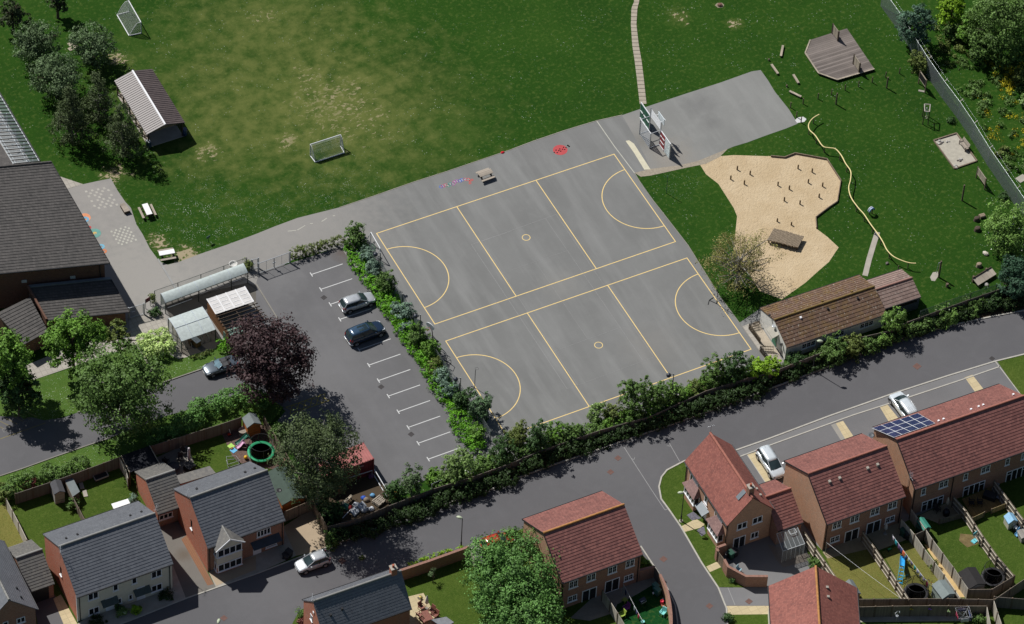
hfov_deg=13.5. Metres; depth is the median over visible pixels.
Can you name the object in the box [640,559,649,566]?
shrub
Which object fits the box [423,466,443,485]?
shrub
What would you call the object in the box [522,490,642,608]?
house
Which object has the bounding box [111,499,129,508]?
plastic table
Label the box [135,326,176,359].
variegated shrub
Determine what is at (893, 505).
window
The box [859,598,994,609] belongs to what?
garden fence
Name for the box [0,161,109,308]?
school hall
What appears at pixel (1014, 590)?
garden fence
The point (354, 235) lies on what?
shrub
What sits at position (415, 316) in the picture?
globe lamp
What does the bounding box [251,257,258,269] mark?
gate panel
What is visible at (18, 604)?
house
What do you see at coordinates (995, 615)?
garden fence
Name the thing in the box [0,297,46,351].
school annex
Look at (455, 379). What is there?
globe lamp
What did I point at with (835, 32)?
upright board
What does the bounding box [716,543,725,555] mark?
brick wall
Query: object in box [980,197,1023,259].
hawthorn tree
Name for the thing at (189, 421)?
ivy hedge
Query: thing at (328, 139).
football goal
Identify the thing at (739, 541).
patio door
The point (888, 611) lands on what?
garden fence
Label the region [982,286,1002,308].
shrub
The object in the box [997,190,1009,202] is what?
shrub
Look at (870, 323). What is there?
window
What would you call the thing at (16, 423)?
bay lines
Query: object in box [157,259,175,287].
kerb
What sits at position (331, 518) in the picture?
shrub
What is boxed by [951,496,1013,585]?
garden fence
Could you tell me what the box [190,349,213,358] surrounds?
hedge
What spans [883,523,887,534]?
parasol
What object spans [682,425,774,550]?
house
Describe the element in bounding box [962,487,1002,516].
decking
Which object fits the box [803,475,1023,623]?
gardens
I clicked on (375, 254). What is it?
globe lamp
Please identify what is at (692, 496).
bay window
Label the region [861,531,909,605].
garden fence
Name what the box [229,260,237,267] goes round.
rubble bag
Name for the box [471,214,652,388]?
faded court lines
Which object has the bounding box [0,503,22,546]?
dry lawn
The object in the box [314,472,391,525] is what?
compound
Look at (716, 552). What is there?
brick wall
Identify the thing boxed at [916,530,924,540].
garden gate
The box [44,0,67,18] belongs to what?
birch tree
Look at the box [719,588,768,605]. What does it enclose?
drive spur
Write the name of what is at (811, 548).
garden fence
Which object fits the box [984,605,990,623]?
garden fence
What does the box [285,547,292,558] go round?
wheeled bin
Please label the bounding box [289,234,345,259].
hedge
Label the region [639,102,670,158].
sports wall
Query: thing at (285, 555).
wheeled bin
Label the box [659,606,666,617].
garden chair
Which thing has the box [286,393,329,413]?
keep clear marking
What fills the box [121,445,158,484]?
lean to
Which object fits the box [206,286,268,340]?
timber store
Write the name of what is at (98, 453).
verge
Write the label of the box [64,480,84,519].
garden fence
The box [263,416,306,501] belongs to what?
garden fence
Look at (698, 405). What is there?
dark hedge
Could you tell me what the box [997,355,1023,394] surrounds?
verge
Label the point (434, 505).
dark hedge
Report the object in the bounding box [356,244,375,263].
shrub
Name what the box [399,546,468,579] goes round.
brick wall
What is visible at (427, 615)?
dining table
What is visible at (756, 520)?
window
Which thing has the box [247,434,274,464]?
trampoline
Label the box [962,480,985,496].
patio door
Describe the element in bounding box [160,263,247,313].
barrel shelter
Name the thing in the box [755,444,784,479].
car
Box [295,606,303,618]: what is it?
shrub
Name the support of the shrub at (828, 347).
on the ground at (262, 94)
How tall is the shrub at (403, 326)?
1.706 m
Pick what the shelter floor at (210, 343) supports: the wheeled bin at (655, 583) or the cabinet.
the cabinet
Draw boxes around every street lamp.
[456,516,462,545]
[678,491,683,522]
[813,339,822,365]
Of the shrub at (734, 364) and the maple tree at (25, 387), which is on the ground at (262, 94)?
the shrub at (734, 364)
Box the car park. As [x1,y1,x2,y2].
[256,247,471,486]
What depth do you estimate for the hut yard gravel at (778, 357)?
482.13 m
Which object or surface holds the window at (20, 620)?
in the house at (18, 604)
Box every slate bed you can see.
[687,512,700,519]
[697,527,705,535]
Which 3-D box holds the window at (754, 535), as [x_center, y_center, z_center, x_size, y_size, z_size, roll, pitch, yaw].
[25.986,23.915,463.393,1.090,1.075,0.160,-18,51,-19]
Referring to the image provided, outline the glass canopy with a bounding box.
[0,93,39,163]
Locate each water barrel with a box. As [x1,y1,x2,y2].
[146,139,150,147]
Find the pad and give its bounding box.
[935,134,974,165]
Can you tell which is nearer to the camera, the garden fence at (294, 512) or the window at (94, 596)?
the window at (94, 596)
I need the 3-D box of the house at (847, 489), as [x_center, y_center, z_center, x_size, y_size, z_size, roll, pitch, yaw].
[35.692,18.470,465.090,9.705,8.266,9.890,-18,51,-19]
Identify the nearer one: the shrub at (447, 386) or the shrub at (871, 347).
the shrub at (447, 386)
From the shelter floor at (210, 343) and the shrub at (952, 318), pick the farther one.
the shrub at (952, 318)
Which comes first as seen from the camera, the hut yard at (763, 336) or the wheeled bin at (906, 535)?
the wheeled bin at (906, 535)
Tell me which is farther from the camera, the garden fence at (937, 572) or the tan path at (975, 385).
the tan path at (975, 385)
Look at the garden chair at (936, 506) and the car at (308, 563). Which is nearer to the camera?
the car at (308, 563)
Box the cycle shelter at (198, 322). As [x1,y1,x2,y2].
[168,306,215,351]
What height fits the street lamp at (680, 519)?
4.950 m
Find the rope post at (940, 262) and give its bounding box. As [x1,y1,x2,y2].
[936,261,941,277]
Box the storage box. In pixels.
[1017,529,1023,542]
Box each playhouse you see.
[242,413,260,436]
[1003,512,1017,529]
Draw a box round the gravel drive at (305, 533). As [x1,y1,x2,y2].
[284,511,325,555]
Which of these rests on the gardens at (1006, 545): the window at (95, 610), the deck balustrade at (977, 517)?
the deck balustrade at (977, 517)
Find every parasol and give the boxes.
[187,447,191,460]
[425,596,428,609]
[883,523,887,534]
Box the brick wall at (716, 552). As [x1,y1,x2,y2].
[714,547,718,560]
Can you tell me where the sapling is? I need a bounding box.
[427,568,434,578]
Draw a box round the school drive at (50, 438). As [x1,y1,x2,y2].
[0,352,285,474]
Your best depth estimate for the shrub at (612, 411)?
473.77 m
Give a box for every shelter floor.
[164,283,255,323]
[171,325,219,355]
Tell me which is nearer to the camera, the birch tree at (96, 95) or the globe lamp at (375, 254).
the globe lamp at (375, 254)
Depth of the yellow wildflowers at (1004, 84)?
513.24 m
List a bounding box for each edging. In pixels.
[339,149,511,207]
[513,115,620,148]
[771,152,840,228]
[933,133,977,168]
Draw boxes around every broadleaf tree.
[9,17,62,65]
[25,50,85,105]
[66,19,117,69]
[299,466,333,504]
[456,526,561,623]
[474,563,571,623]
[894,3,936,45]
[935,0,971,25]
[955,12,982,44]
[961,0,1023,69]
[996,254,1023,299]
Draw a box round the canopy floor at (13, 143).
[0,112,29,163]
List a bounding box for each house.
[0,540,38,623]
[42,501,173,621]
[173,461,285,573]
[302,564,411,623]
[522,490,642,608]
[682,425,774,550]
[768,565,859,623]
[783,433,905,549]
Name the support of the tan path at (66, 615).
on the gardens at (37, 517)
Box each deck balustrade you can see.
[972,511,984,520]
[990,503,1005,513]
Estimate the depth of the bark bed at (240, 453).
470.60 m
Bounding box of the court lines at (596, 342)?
[446,258,750,429]
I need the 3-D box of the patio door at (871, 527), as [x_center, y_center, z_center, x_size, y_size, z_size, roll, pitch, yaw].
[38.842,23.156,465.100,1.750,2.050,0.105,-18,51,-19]
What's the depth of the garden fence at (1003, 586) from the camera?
459.63 m
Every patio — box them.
[157,446,193,474]
[409,593,436,623]
[571,578,655,620]
[823,536,865,557]
[867,522,905,549]
[919,501,957,522]
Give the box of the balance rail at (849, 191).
[808,114,915,268]
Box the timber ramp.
[972,267,995,286]
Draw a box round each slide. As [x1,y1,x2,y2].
[235,432,252,444]
[236,439,246,449]
[897,555,904,583]
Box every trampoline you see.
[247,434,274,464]
[904,575,928,597]
[981,559,1005,587]
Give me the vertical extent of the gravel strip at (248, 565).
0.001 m
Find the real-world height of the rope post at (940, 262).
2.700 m
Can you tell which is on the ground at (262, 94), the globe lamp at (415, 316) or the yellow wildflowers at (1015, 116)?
the yellow wildflowers at (1015, 116)
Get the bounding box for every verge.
[0,340,254,419]
[0,393,283,495]
[331,293,1023,544]
[660,462,745,587]
[728,614,767,623]
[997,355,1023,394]
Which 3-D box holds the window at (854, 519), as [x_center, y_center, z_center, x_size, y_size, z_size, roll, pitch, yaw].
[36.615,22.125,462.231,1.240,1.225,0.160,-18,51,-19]
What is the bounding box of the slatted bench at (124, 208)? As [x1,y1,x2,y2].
[120,203,129,213]
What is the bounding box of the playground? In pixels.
[68,115,783,466]
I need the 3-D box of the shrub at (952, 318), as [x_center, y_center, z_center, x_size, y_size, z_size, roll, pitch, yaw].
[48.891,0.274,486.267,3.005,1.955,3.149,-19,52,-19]
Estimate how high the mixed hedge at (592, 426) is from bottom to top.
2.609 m
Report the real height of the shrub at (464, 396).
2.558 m
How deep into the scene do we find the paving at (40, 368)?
477.13 m
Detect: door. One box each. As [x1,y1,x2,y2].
[31,587,48,602]
[105,596,113,610]
[137,585,144,600]
[253,549,260,554]
[581,586,596,601]
[604,577,619,593]
[732,535,745,547]
[772,336,776,346]
[844,527,859,542]
[866,519,880,533]
[921,495,943,511]
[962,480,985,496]
[1005,466,1023,481]
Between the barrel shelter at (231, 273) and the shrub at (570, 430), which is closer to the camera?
the shrub at (570, 430)
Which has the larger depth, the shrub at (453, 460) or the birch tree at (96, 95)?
the birch tree at (96, 95)
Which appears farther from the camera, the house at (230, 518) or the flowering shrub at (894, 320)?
the flowering shrub at (894, 320)
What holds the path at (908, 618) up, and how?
on the gardens at (1006, 545)
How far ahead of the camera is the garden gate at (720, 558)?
461.18 m
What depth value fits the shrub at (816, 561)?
461.80 m
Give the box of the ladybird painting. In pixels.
[553,145,566,154]
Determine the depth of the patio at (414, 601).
456.25 m
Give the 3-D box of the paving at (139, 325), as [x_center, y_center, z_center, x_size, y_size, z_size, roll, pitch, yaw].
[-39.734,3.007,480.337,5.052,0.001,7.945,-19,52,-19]
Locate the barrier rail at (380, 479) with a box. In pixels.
[374,469,387,497]
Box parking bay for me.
[741,368,1017,483]
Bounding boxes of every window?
[16,616,25,623]
[87,592,99,601]
[88,606,99,616]
[113,585,118,591]
[131,578,137,585]
[151,569,162,579]
[151,583,162,593]
[159,511,173,521]
[217,543,242,558]
[217,557,242,572]
[256,527,271,538]
[265,543,277,549]
[567,594,576,603]
[568,579,578,589]
[586,573,595,582]
[607,565,616,575]
[623,573,633,582]
[625,559,634,568]
[682,479,700,510]
[706,515,724,545]
[736,521,747,531]
[750,530,758,539]
[752,515,762,525]
[801,340,815,349]
[829,535,839,544]
[830,329,844,338]
[831,521,841,530]
[849,514,859,524]
[859,320,873,329]
[869,507,879,517]
[884,515,894,524]
[887,501,896,510]
[920,488,925,496]
[938,479,948,489]
[962,473,967,481]
[980,464,990,474]
[1004,458,1009,466]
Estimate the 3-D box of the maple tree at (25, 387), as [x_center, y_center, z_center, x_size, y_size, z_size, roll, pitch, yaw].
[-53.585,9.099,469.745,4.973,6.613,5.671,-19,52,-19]
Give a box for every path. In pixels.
[54,595,76,623]
[78,566,185,623]
[208,530,295,586]
[631,0,645,103]
[682,520,703,531]
[706,562,720,571]
[727,606,768,614]
[743,324,763,355]
[748,452,770,481]
[836,421,852,438]
[860,616,984,621]
[862,232,879,275]
[880,405,897,420]
[925,545,963,596]
[965,375,982,390]
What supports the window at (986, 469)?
in the terrace
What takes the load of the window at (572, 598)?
in the house at (591, 540)
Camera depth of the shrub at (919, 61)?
512.20 m
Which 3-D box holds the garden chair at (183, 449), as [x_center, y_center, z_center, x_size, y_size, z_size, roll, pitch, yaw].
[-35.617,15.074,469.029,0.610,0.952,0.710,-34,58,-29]
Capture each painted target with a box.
[82,213,90,219]
[91,229,100,236]
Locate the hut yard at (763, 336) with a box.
[751,322,779,355]
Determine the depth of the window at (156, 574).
454.01 m
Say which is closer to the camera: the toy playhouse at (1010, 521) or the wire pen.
the toy playhouse at (1010, 521)
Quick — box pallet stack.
[372,494,385,507]
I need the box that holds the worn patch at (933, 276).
[930,272,937,280]
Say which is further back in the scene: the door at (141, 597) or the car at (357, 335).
the car at (357, 335)
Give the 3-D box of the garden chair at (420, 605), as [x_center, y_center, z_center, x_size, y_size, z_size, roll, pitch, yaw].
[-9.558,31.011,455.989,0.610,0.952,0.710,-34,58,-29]
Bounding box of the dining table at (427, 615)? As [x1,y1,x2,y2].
[421,610,432,623]
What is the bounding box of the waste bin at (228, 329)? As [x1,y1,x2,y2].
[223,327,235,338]
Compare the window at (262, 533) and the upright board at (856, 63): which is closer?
the window at (262, 533)
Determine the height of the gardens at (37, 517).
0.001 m
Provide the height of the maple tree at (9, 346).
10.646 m
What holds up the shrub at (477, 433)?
on the ground at (262, 94)
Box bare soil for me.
[959,534,978,546]
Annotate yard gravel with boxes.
[768,545,810,566]
[770,353,782,362]
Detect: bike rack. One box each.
[166,294,191,307]
[199,283,223,294]
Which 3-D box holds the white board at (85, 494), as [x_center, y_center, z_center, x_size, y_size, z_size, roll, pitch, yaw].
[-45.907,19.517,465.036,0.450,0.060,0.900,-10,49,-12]
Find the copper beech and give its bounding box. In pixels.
[224,311,319,406]
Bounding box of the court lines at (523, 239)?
[376,154,675,323]
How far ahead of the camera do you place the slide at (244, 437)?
470.30 m
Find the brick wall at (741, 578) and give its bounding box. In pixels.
[722,559,767,586]
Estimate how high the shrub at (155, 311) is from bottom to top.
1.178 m
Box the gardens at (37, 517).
[0,417,309,623]
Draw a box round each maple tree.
[0,327,34,398]
[0,368,42,418]
[39,306,109,377]
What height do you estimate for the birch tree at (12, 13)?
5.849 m
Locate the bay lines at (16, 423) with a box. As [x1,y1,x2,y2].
[0,411,45,438]
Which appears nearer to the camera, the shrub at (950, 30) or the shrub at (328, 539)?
the shrub at (328, 539)
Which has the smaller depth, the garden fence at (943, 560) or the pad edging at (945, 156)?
the garden fence at (943, 560)
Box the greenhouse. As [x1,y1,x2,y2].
[776,526,804,561]
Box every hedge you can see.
[0,453,90,499]
[143,383,271,445]
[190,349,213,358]
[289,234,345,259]
[331,467,519,545]
[343,240,486,453]
[407,545,463,565]
[433,420,605,487]
[515,375,774,476]
[596,366,762,436]
[770,294,1023,383]
[779,296,997,377]
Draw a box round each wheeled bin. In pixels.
[282,551,289,560]
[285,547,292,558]
[652,581,659,590]
[653,585,661,596]
[726,549,734,559]
[731,547,738,557]
[899,527,905,536]
[903,530,909,540]
[915,524,920,532]
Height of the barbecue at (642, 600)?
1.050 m
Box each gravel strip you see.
[209,556,255,584]
[831,423,844,439]
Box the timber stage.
[805,29,874,80]
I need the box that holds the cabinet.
[191,336,200,347]
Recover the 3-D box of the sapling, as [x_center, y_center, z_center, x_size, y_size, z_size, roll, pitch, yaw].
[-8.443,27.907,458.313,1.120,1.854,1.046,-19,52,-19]
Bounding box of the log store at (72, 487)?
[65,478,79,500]
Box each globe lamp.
[373,252,380,281]
[413,314,420,347]
[453,377,460,405]
[666,373,673,399]
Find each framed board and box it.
[918,70,926,92]
[976,166,986,189]
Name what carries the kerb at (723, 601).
on the road
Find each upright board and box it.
[831,23,839,40]
[852,54,860,72]
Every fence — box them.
[5,498,27,541]
[15,417,241,504]
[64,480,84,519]
[119,457,128,488]
[154,257,246,301]
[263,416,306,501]
[284,499,312,522]
[312,502,327,534]
[328,283,1017,533]
[368,241,490,442]
[601,589,623,623]
[748,321,760,342]
[759,345,773,357]
[802,531,834,575]
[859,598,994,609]
[859,605,985,616]
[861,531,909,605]
[881,0,1023,213]
[899,518,961,605]
[909,508,969,597]
[919,285,996,316]
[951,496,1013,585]
[966,575,1015,598]
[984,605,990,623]
[991,600,1001,623]
[992,480,1023,528]
[993,596,1023,609]
[994,579,1023,604]
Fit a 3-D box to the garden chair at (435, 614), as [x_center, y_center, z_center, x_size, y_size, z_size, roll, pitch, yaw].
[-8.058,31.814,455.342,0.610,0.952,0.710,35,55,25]
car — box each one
[202,355,238,377]
[294,549,330,574]
[338,291,375,313]
[344,320,385,346]
[480,531,514,549]
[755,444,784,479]
[888,391,917,416]
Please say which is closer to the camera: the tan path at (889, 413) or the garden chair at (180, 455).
the garden chair at (180, 455)
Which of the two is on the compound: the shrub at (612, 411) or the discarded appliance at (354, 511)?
the discarded appliance at (354, 511)
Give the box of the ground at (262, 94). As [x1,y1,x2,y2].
[0,0,1023,500]
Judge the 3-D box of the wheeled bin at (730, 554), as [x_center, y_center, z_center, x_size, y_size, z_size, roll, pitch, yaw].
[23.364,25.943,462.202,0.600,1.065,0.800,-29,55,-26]
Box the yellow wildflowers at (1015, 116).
[976,92,1023,155]
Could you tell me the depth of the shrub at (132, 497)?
464.29 m
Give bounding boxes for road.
[124,311,1023,623]
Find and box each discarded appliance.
[350,506,359,516]
[357,501,366,510]
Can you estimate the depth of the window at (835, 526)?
461.61 m
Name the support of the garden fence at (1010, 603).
on the gardens at (1006, 545)
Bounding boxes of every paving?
[26,337,150,379]
[61,177,81,188]
[129,315,187,358]
[181,535,212,584]
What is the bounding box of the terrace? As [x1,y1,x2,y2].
[868,384,1023,513]
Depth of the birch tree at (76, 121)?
496.78 m
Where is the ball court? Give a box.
[622,70,797,168]
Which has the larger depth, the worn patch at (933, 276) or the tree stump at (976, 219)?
the tree stump at (976, 219)
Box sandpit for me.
[701,154,839,298]
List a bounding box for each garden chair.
[178,452,182,459]
[180,445,187,456]
[417,600,425,610]
[428,603,435,612]
[431,608,439,618]
[618,608,626,618]
[622,601,630,610]
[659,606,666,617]
[933,503,940,513]
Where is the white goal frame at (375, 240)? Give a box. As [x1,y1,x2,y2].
[367,232,380,257]
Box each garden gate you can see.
[654,566,659,582]
[717,551,723,567]
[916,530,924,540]
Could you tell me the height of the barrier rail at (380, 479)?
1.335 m
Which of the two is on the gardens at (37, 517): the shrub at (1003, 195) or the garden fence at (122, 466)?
the garden fence at (122, 466)
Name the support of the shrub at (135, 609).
on the ground at (262, 94)
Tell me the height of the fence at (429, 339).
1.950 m
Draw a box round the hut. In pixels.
[759,274,886,359]
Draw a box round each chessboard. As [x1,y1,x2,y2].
[85,187,117,208]
[110,226,136,244]
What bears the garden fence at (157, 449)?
on the gardens at (37, 517)
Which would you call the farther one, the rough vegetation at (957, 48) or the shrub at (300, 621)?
the rough vegetation at (957, 48)
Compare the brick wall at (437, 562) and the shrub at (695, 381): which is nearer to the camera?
the brick wall at (437, 562)
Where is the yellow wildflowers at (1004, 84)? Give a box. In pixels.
[984,52,1023,93]
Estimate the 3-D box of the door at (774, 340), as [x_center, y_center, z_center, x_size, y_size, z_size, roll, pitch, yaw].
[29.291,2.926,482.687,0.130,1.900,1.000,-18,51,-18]
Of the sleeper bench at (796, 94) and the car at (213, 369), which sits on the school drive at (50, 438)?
the car at (213, 369)
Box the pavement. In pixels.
[722,362,1007,587]
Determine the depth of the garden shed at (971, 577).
459.52 m
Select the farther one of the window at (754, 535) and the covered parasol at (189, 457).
the covered parasol at (189, 457)
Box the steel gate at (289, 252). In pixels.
[257,251,290,273]
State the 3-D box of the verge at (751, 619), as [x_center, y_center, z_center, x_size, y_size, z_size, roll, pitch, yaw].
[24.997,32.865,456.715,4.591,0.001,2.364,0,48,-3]
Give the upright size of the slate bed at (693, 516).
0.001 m
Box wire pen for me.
[226,456,239,467]
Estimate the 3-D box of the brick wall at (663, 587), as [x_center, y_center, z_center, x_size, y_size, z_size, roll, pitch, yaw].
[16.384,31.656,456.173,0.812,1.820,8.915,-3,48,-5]
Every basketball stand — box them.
[426,322,438,342]
[971,531,977,543]
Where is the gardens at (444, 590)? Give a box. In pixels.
[404,528,651,623]
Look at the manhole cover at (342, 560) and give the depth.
460.25 m
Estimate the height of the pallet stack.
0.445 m
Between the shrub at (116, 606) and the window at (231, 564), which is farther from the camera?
the window at (231, 564)
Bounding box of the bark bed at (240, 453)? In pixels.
[222,425,279,468]
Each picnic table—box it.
[138,203,156,218]
[157,247,175,261]
[475,168,494,181]
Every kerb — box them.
[0,437,110,475]
[77,368,201,412]
[119,547,326,623]
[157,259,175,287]
[256,283,276,317]
[332,310,1023,545]
[597,121,634,172]
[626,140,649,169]
[634,173,764,358]
[640,546,677,623]
[658,353,1023,586]
[717,587,727,623]
[740,366,999,456]
[996,362,1019,392]
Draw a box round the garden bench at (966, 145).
[959,137,969,151]
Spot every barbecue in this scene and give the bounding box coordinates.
[183,460,195,471]
[639,597,646,605]
[943,508,949,516]
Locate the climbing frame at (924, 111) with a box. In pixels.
[922,104,930,124]
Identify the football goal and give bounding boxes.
[117,0,141,35]
[310,134,344,162]
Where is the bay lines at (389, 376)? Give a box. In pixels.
[310,264,455,460]
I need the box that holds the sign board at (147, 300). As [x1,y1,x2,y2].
[145,297,150,308]
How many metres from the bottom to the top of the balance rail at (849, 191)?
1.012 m
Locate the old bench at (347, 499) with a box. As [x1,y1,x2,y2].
[342,495,351,503]
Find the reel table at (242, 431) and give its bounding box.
[238,427,245,436]
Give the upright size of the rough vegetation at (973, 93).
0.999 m
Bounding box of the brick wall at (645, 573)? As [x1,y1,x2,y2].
[639,565,654,580]
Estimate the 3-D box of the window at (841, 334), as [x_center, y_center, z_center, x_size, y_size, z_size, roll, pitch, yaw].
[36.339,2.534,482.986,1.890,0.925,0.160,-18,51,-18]
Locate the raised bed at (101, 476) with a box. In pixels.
[93,471,108,481]
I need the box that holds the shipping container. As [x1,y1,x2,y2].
[319,443,373,486]
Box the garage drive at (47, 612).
[35,595,62,623]
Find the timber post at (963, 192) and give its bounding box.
[961,184,964,200]
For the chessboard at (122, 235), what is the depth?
490.73 m
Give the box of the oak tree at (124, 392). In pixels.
[68,337,175,447]
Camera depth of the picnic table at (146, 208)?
492.60 m
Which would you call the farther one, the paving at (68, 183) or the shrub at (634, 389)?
the paving at (68, 183)
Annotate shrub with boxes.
[0,482,16,501]
[20,478,35,489]
[66,497,80,510]
[88,613,107,623]
[114,604,123,610]
[115,605,129,617]
[128,492,137,502]
[129,604,141,614]
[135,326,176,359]
[146,306,162,316]
[148,293,156,302]
[157,586,174,600]
[215,336,232,351]
[242,257,253,271]
[268,421,290,446]
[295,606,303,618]
[296,618,303,623]
[316,498,344,525]
[323,528,339,551]
[344,220,366,249]
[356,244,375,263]
[363,258,383,278]
[374,269,397,295]
[382,478,405,503]
[390,301,417,320]
[398,320,412,334]
[399,462,423,501]
[406,320,431,345]
[420,338,441,361]
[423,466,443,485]
[424,355,445,374]
[430,366,451,385]
[437,380,458,401]
[439,445,476,491]
[452,386,473,410]
[466,390,492,422]
[466,421,486,445]
[475,451,494,471]
[486,432,519,467]
[502,526,516,536]
[503,419,529,449]
[508,526,519,538]
[524,418,551,461]
[545,420,567,446]
[559,422,583,447]
[586,401,607,423]
[601,400,626,422]
[616,375,652,429]
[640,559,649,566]
[644,380,671,410]
[663,379,684,405]
[687,378,707,396]
[699,353,729,388]
[721,350,752,384]
[721,612,733,622]
[728,578,736,583]
[745,355,770,383]
[764,355,781,379]
[786,350,807,369]
[807,556,821,568]
[819,330,848,368]
[842,332,866,363]
[862,336,880,355]
[876,331,893,349]
[880,305,907,334]
[907,48,933,74]
[918,315,935,334]
[934,301,958,330]
[943,22,961,41]
[946,116,956,123]
[961,295,981,317]
[969,42,994,68]
[971,613,986,623]
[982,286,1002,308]
[994,144,1010,157]
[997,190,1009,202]
[1011,66,1023,86]
[1018,93,1023,107]
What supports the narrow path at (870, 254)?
on the ground at (262, 94)
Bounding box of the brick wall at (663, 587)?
[658,574,672,623]
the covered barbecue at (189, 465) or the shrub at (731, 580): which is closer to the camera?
the shrub at (731, 580)
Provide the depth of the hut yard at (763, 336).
483.72 m
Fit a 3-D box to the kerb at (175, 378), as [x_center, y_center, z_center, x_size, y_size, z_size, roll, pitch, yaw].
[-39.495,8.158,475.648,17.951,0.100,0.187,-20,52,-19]
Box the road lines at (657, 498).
[624,440,734,604]
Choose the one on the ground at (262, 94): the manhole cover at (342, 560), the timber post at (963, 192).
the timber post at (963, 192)
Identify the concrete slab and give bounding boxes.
[1015,174,1023,182]
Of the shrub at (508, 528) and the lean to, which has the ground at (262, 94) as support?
the shrub at (508, 528)
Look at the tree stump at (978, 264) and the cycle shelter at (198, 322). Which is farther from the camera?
the tree stump at (978, 264)
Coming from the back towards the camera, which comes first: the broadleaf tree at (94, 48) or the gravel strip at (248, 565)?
the broadleaf tree at (94, 48)
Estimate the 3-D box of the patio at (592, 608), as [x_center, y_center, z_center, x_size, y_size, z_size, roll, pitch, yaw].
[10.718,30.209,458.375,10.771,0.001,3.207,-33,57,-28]
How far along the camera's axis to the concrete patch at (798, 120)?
507.29 m
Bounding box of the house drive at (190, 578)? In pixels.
[160,521,214,596]
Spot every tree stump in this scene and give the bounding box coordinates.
[973,216,979,221]
[974,226,980,231]
[976,262,981,267]
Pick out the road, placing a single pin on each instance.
(276, 595)
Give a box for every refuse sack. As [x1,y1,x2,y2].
[340,503,348,510]
[367,473,373,478]
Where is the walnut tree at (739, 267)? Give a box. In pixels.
[695,228,785,299]
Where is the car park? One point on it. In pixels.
(345, 376)
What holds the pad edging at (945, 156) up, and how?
on the pad
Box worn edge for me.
[636,149,726,176]
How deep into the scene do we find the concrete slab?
502.16 m
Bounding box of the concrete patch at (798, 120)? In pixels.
[795,117,805,122]
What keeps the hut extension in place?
on the ground at (262, 94)
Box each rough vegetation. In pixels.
[934,10,977,67]
[955,55,1023,173]
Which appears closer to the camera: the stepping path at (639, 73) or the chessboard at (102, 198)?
the chessboard at (102, 198)
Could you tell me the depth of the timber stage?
514.27 m
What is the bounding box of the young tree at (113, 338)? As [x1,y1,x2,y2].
[105,318,131,353]
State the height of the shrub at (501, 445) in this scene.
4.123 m
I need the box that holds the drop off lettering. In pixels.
[2,418,32,431]
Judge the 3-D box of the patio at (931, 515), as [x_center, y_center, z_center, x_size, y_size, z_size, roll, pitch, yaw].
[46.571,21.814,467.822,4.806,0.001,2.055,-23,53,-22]
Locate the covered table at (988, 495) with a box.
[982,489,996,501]
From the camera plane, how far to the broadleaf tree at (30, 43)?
505.95 m
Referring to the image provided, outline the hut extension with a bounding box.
[867,269,920,316]
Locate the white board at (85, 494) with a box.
[82,490,87,496]
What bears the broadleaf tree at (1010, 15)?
on the ground at (262, 94)
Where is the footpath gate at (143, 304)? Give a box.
[128,303,144,318]
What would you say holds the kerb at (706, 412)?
on the road
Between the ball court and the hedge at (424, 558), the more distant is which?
the ball court
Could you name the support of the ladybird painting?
on the playground
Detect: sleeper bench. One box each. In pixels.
[770,64,778,73]
[789,90,801,97]
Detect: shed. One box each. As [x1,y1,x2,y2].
[50,479,64,503]
[115,69,184,146]
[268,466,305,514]
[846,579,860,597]
[917,517,930,532]
[931,579,955,599]
[958,567,985,588]
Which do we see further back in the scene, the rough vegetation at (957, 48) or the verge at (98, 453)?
the rough vegetation at (957, 48)
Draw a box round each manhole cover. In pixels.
[338,558,345,563]
[913,363,920,369]
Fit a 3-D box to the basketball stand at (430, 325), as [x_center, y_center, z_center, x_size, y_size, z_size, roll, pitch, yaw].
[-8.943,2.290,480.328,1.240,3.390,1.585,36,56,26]
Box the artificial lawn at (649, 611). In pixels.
[616,586,668,623]
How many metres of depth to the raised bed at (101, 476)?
466.39 m
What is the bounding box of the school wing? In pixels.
[26,277,129,331]
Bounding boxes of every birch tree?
[0,0,31,33]
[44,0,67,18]
[45,83,98,145]
[76,70,121,124]
[94,101,148,160]
[266,408,363,512]
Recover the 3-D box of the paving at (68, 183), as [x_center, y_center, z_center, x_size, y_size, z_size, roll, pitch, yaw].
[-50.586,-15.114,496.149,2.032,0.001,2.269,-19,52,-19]
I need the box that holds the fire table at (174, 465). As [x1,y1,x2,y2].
[168,461,179,469]
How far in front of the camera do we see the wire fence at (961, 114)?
506.54 m
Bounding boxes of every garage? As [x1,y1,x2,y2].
[8,540,54,602]
[134,462,179,526]
[759,479,803,544]
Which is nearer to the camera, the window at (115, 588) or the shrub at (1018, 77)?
the window at (115, 588)
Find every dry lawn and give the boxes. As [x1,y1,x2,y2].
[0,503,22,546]
[826,545,898,598]
[882,542,937,596]
[933,522,979,562]
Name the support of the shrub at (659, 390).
on the ground at (262, 94)
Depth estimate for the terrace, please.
467.14 m
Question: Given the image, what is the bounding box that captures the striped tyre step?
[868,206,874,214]
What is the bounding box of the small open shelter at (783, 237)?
[767,228,803,249]
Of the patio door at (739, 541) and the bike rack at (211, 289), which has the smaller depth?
the patio door at (739, 541)

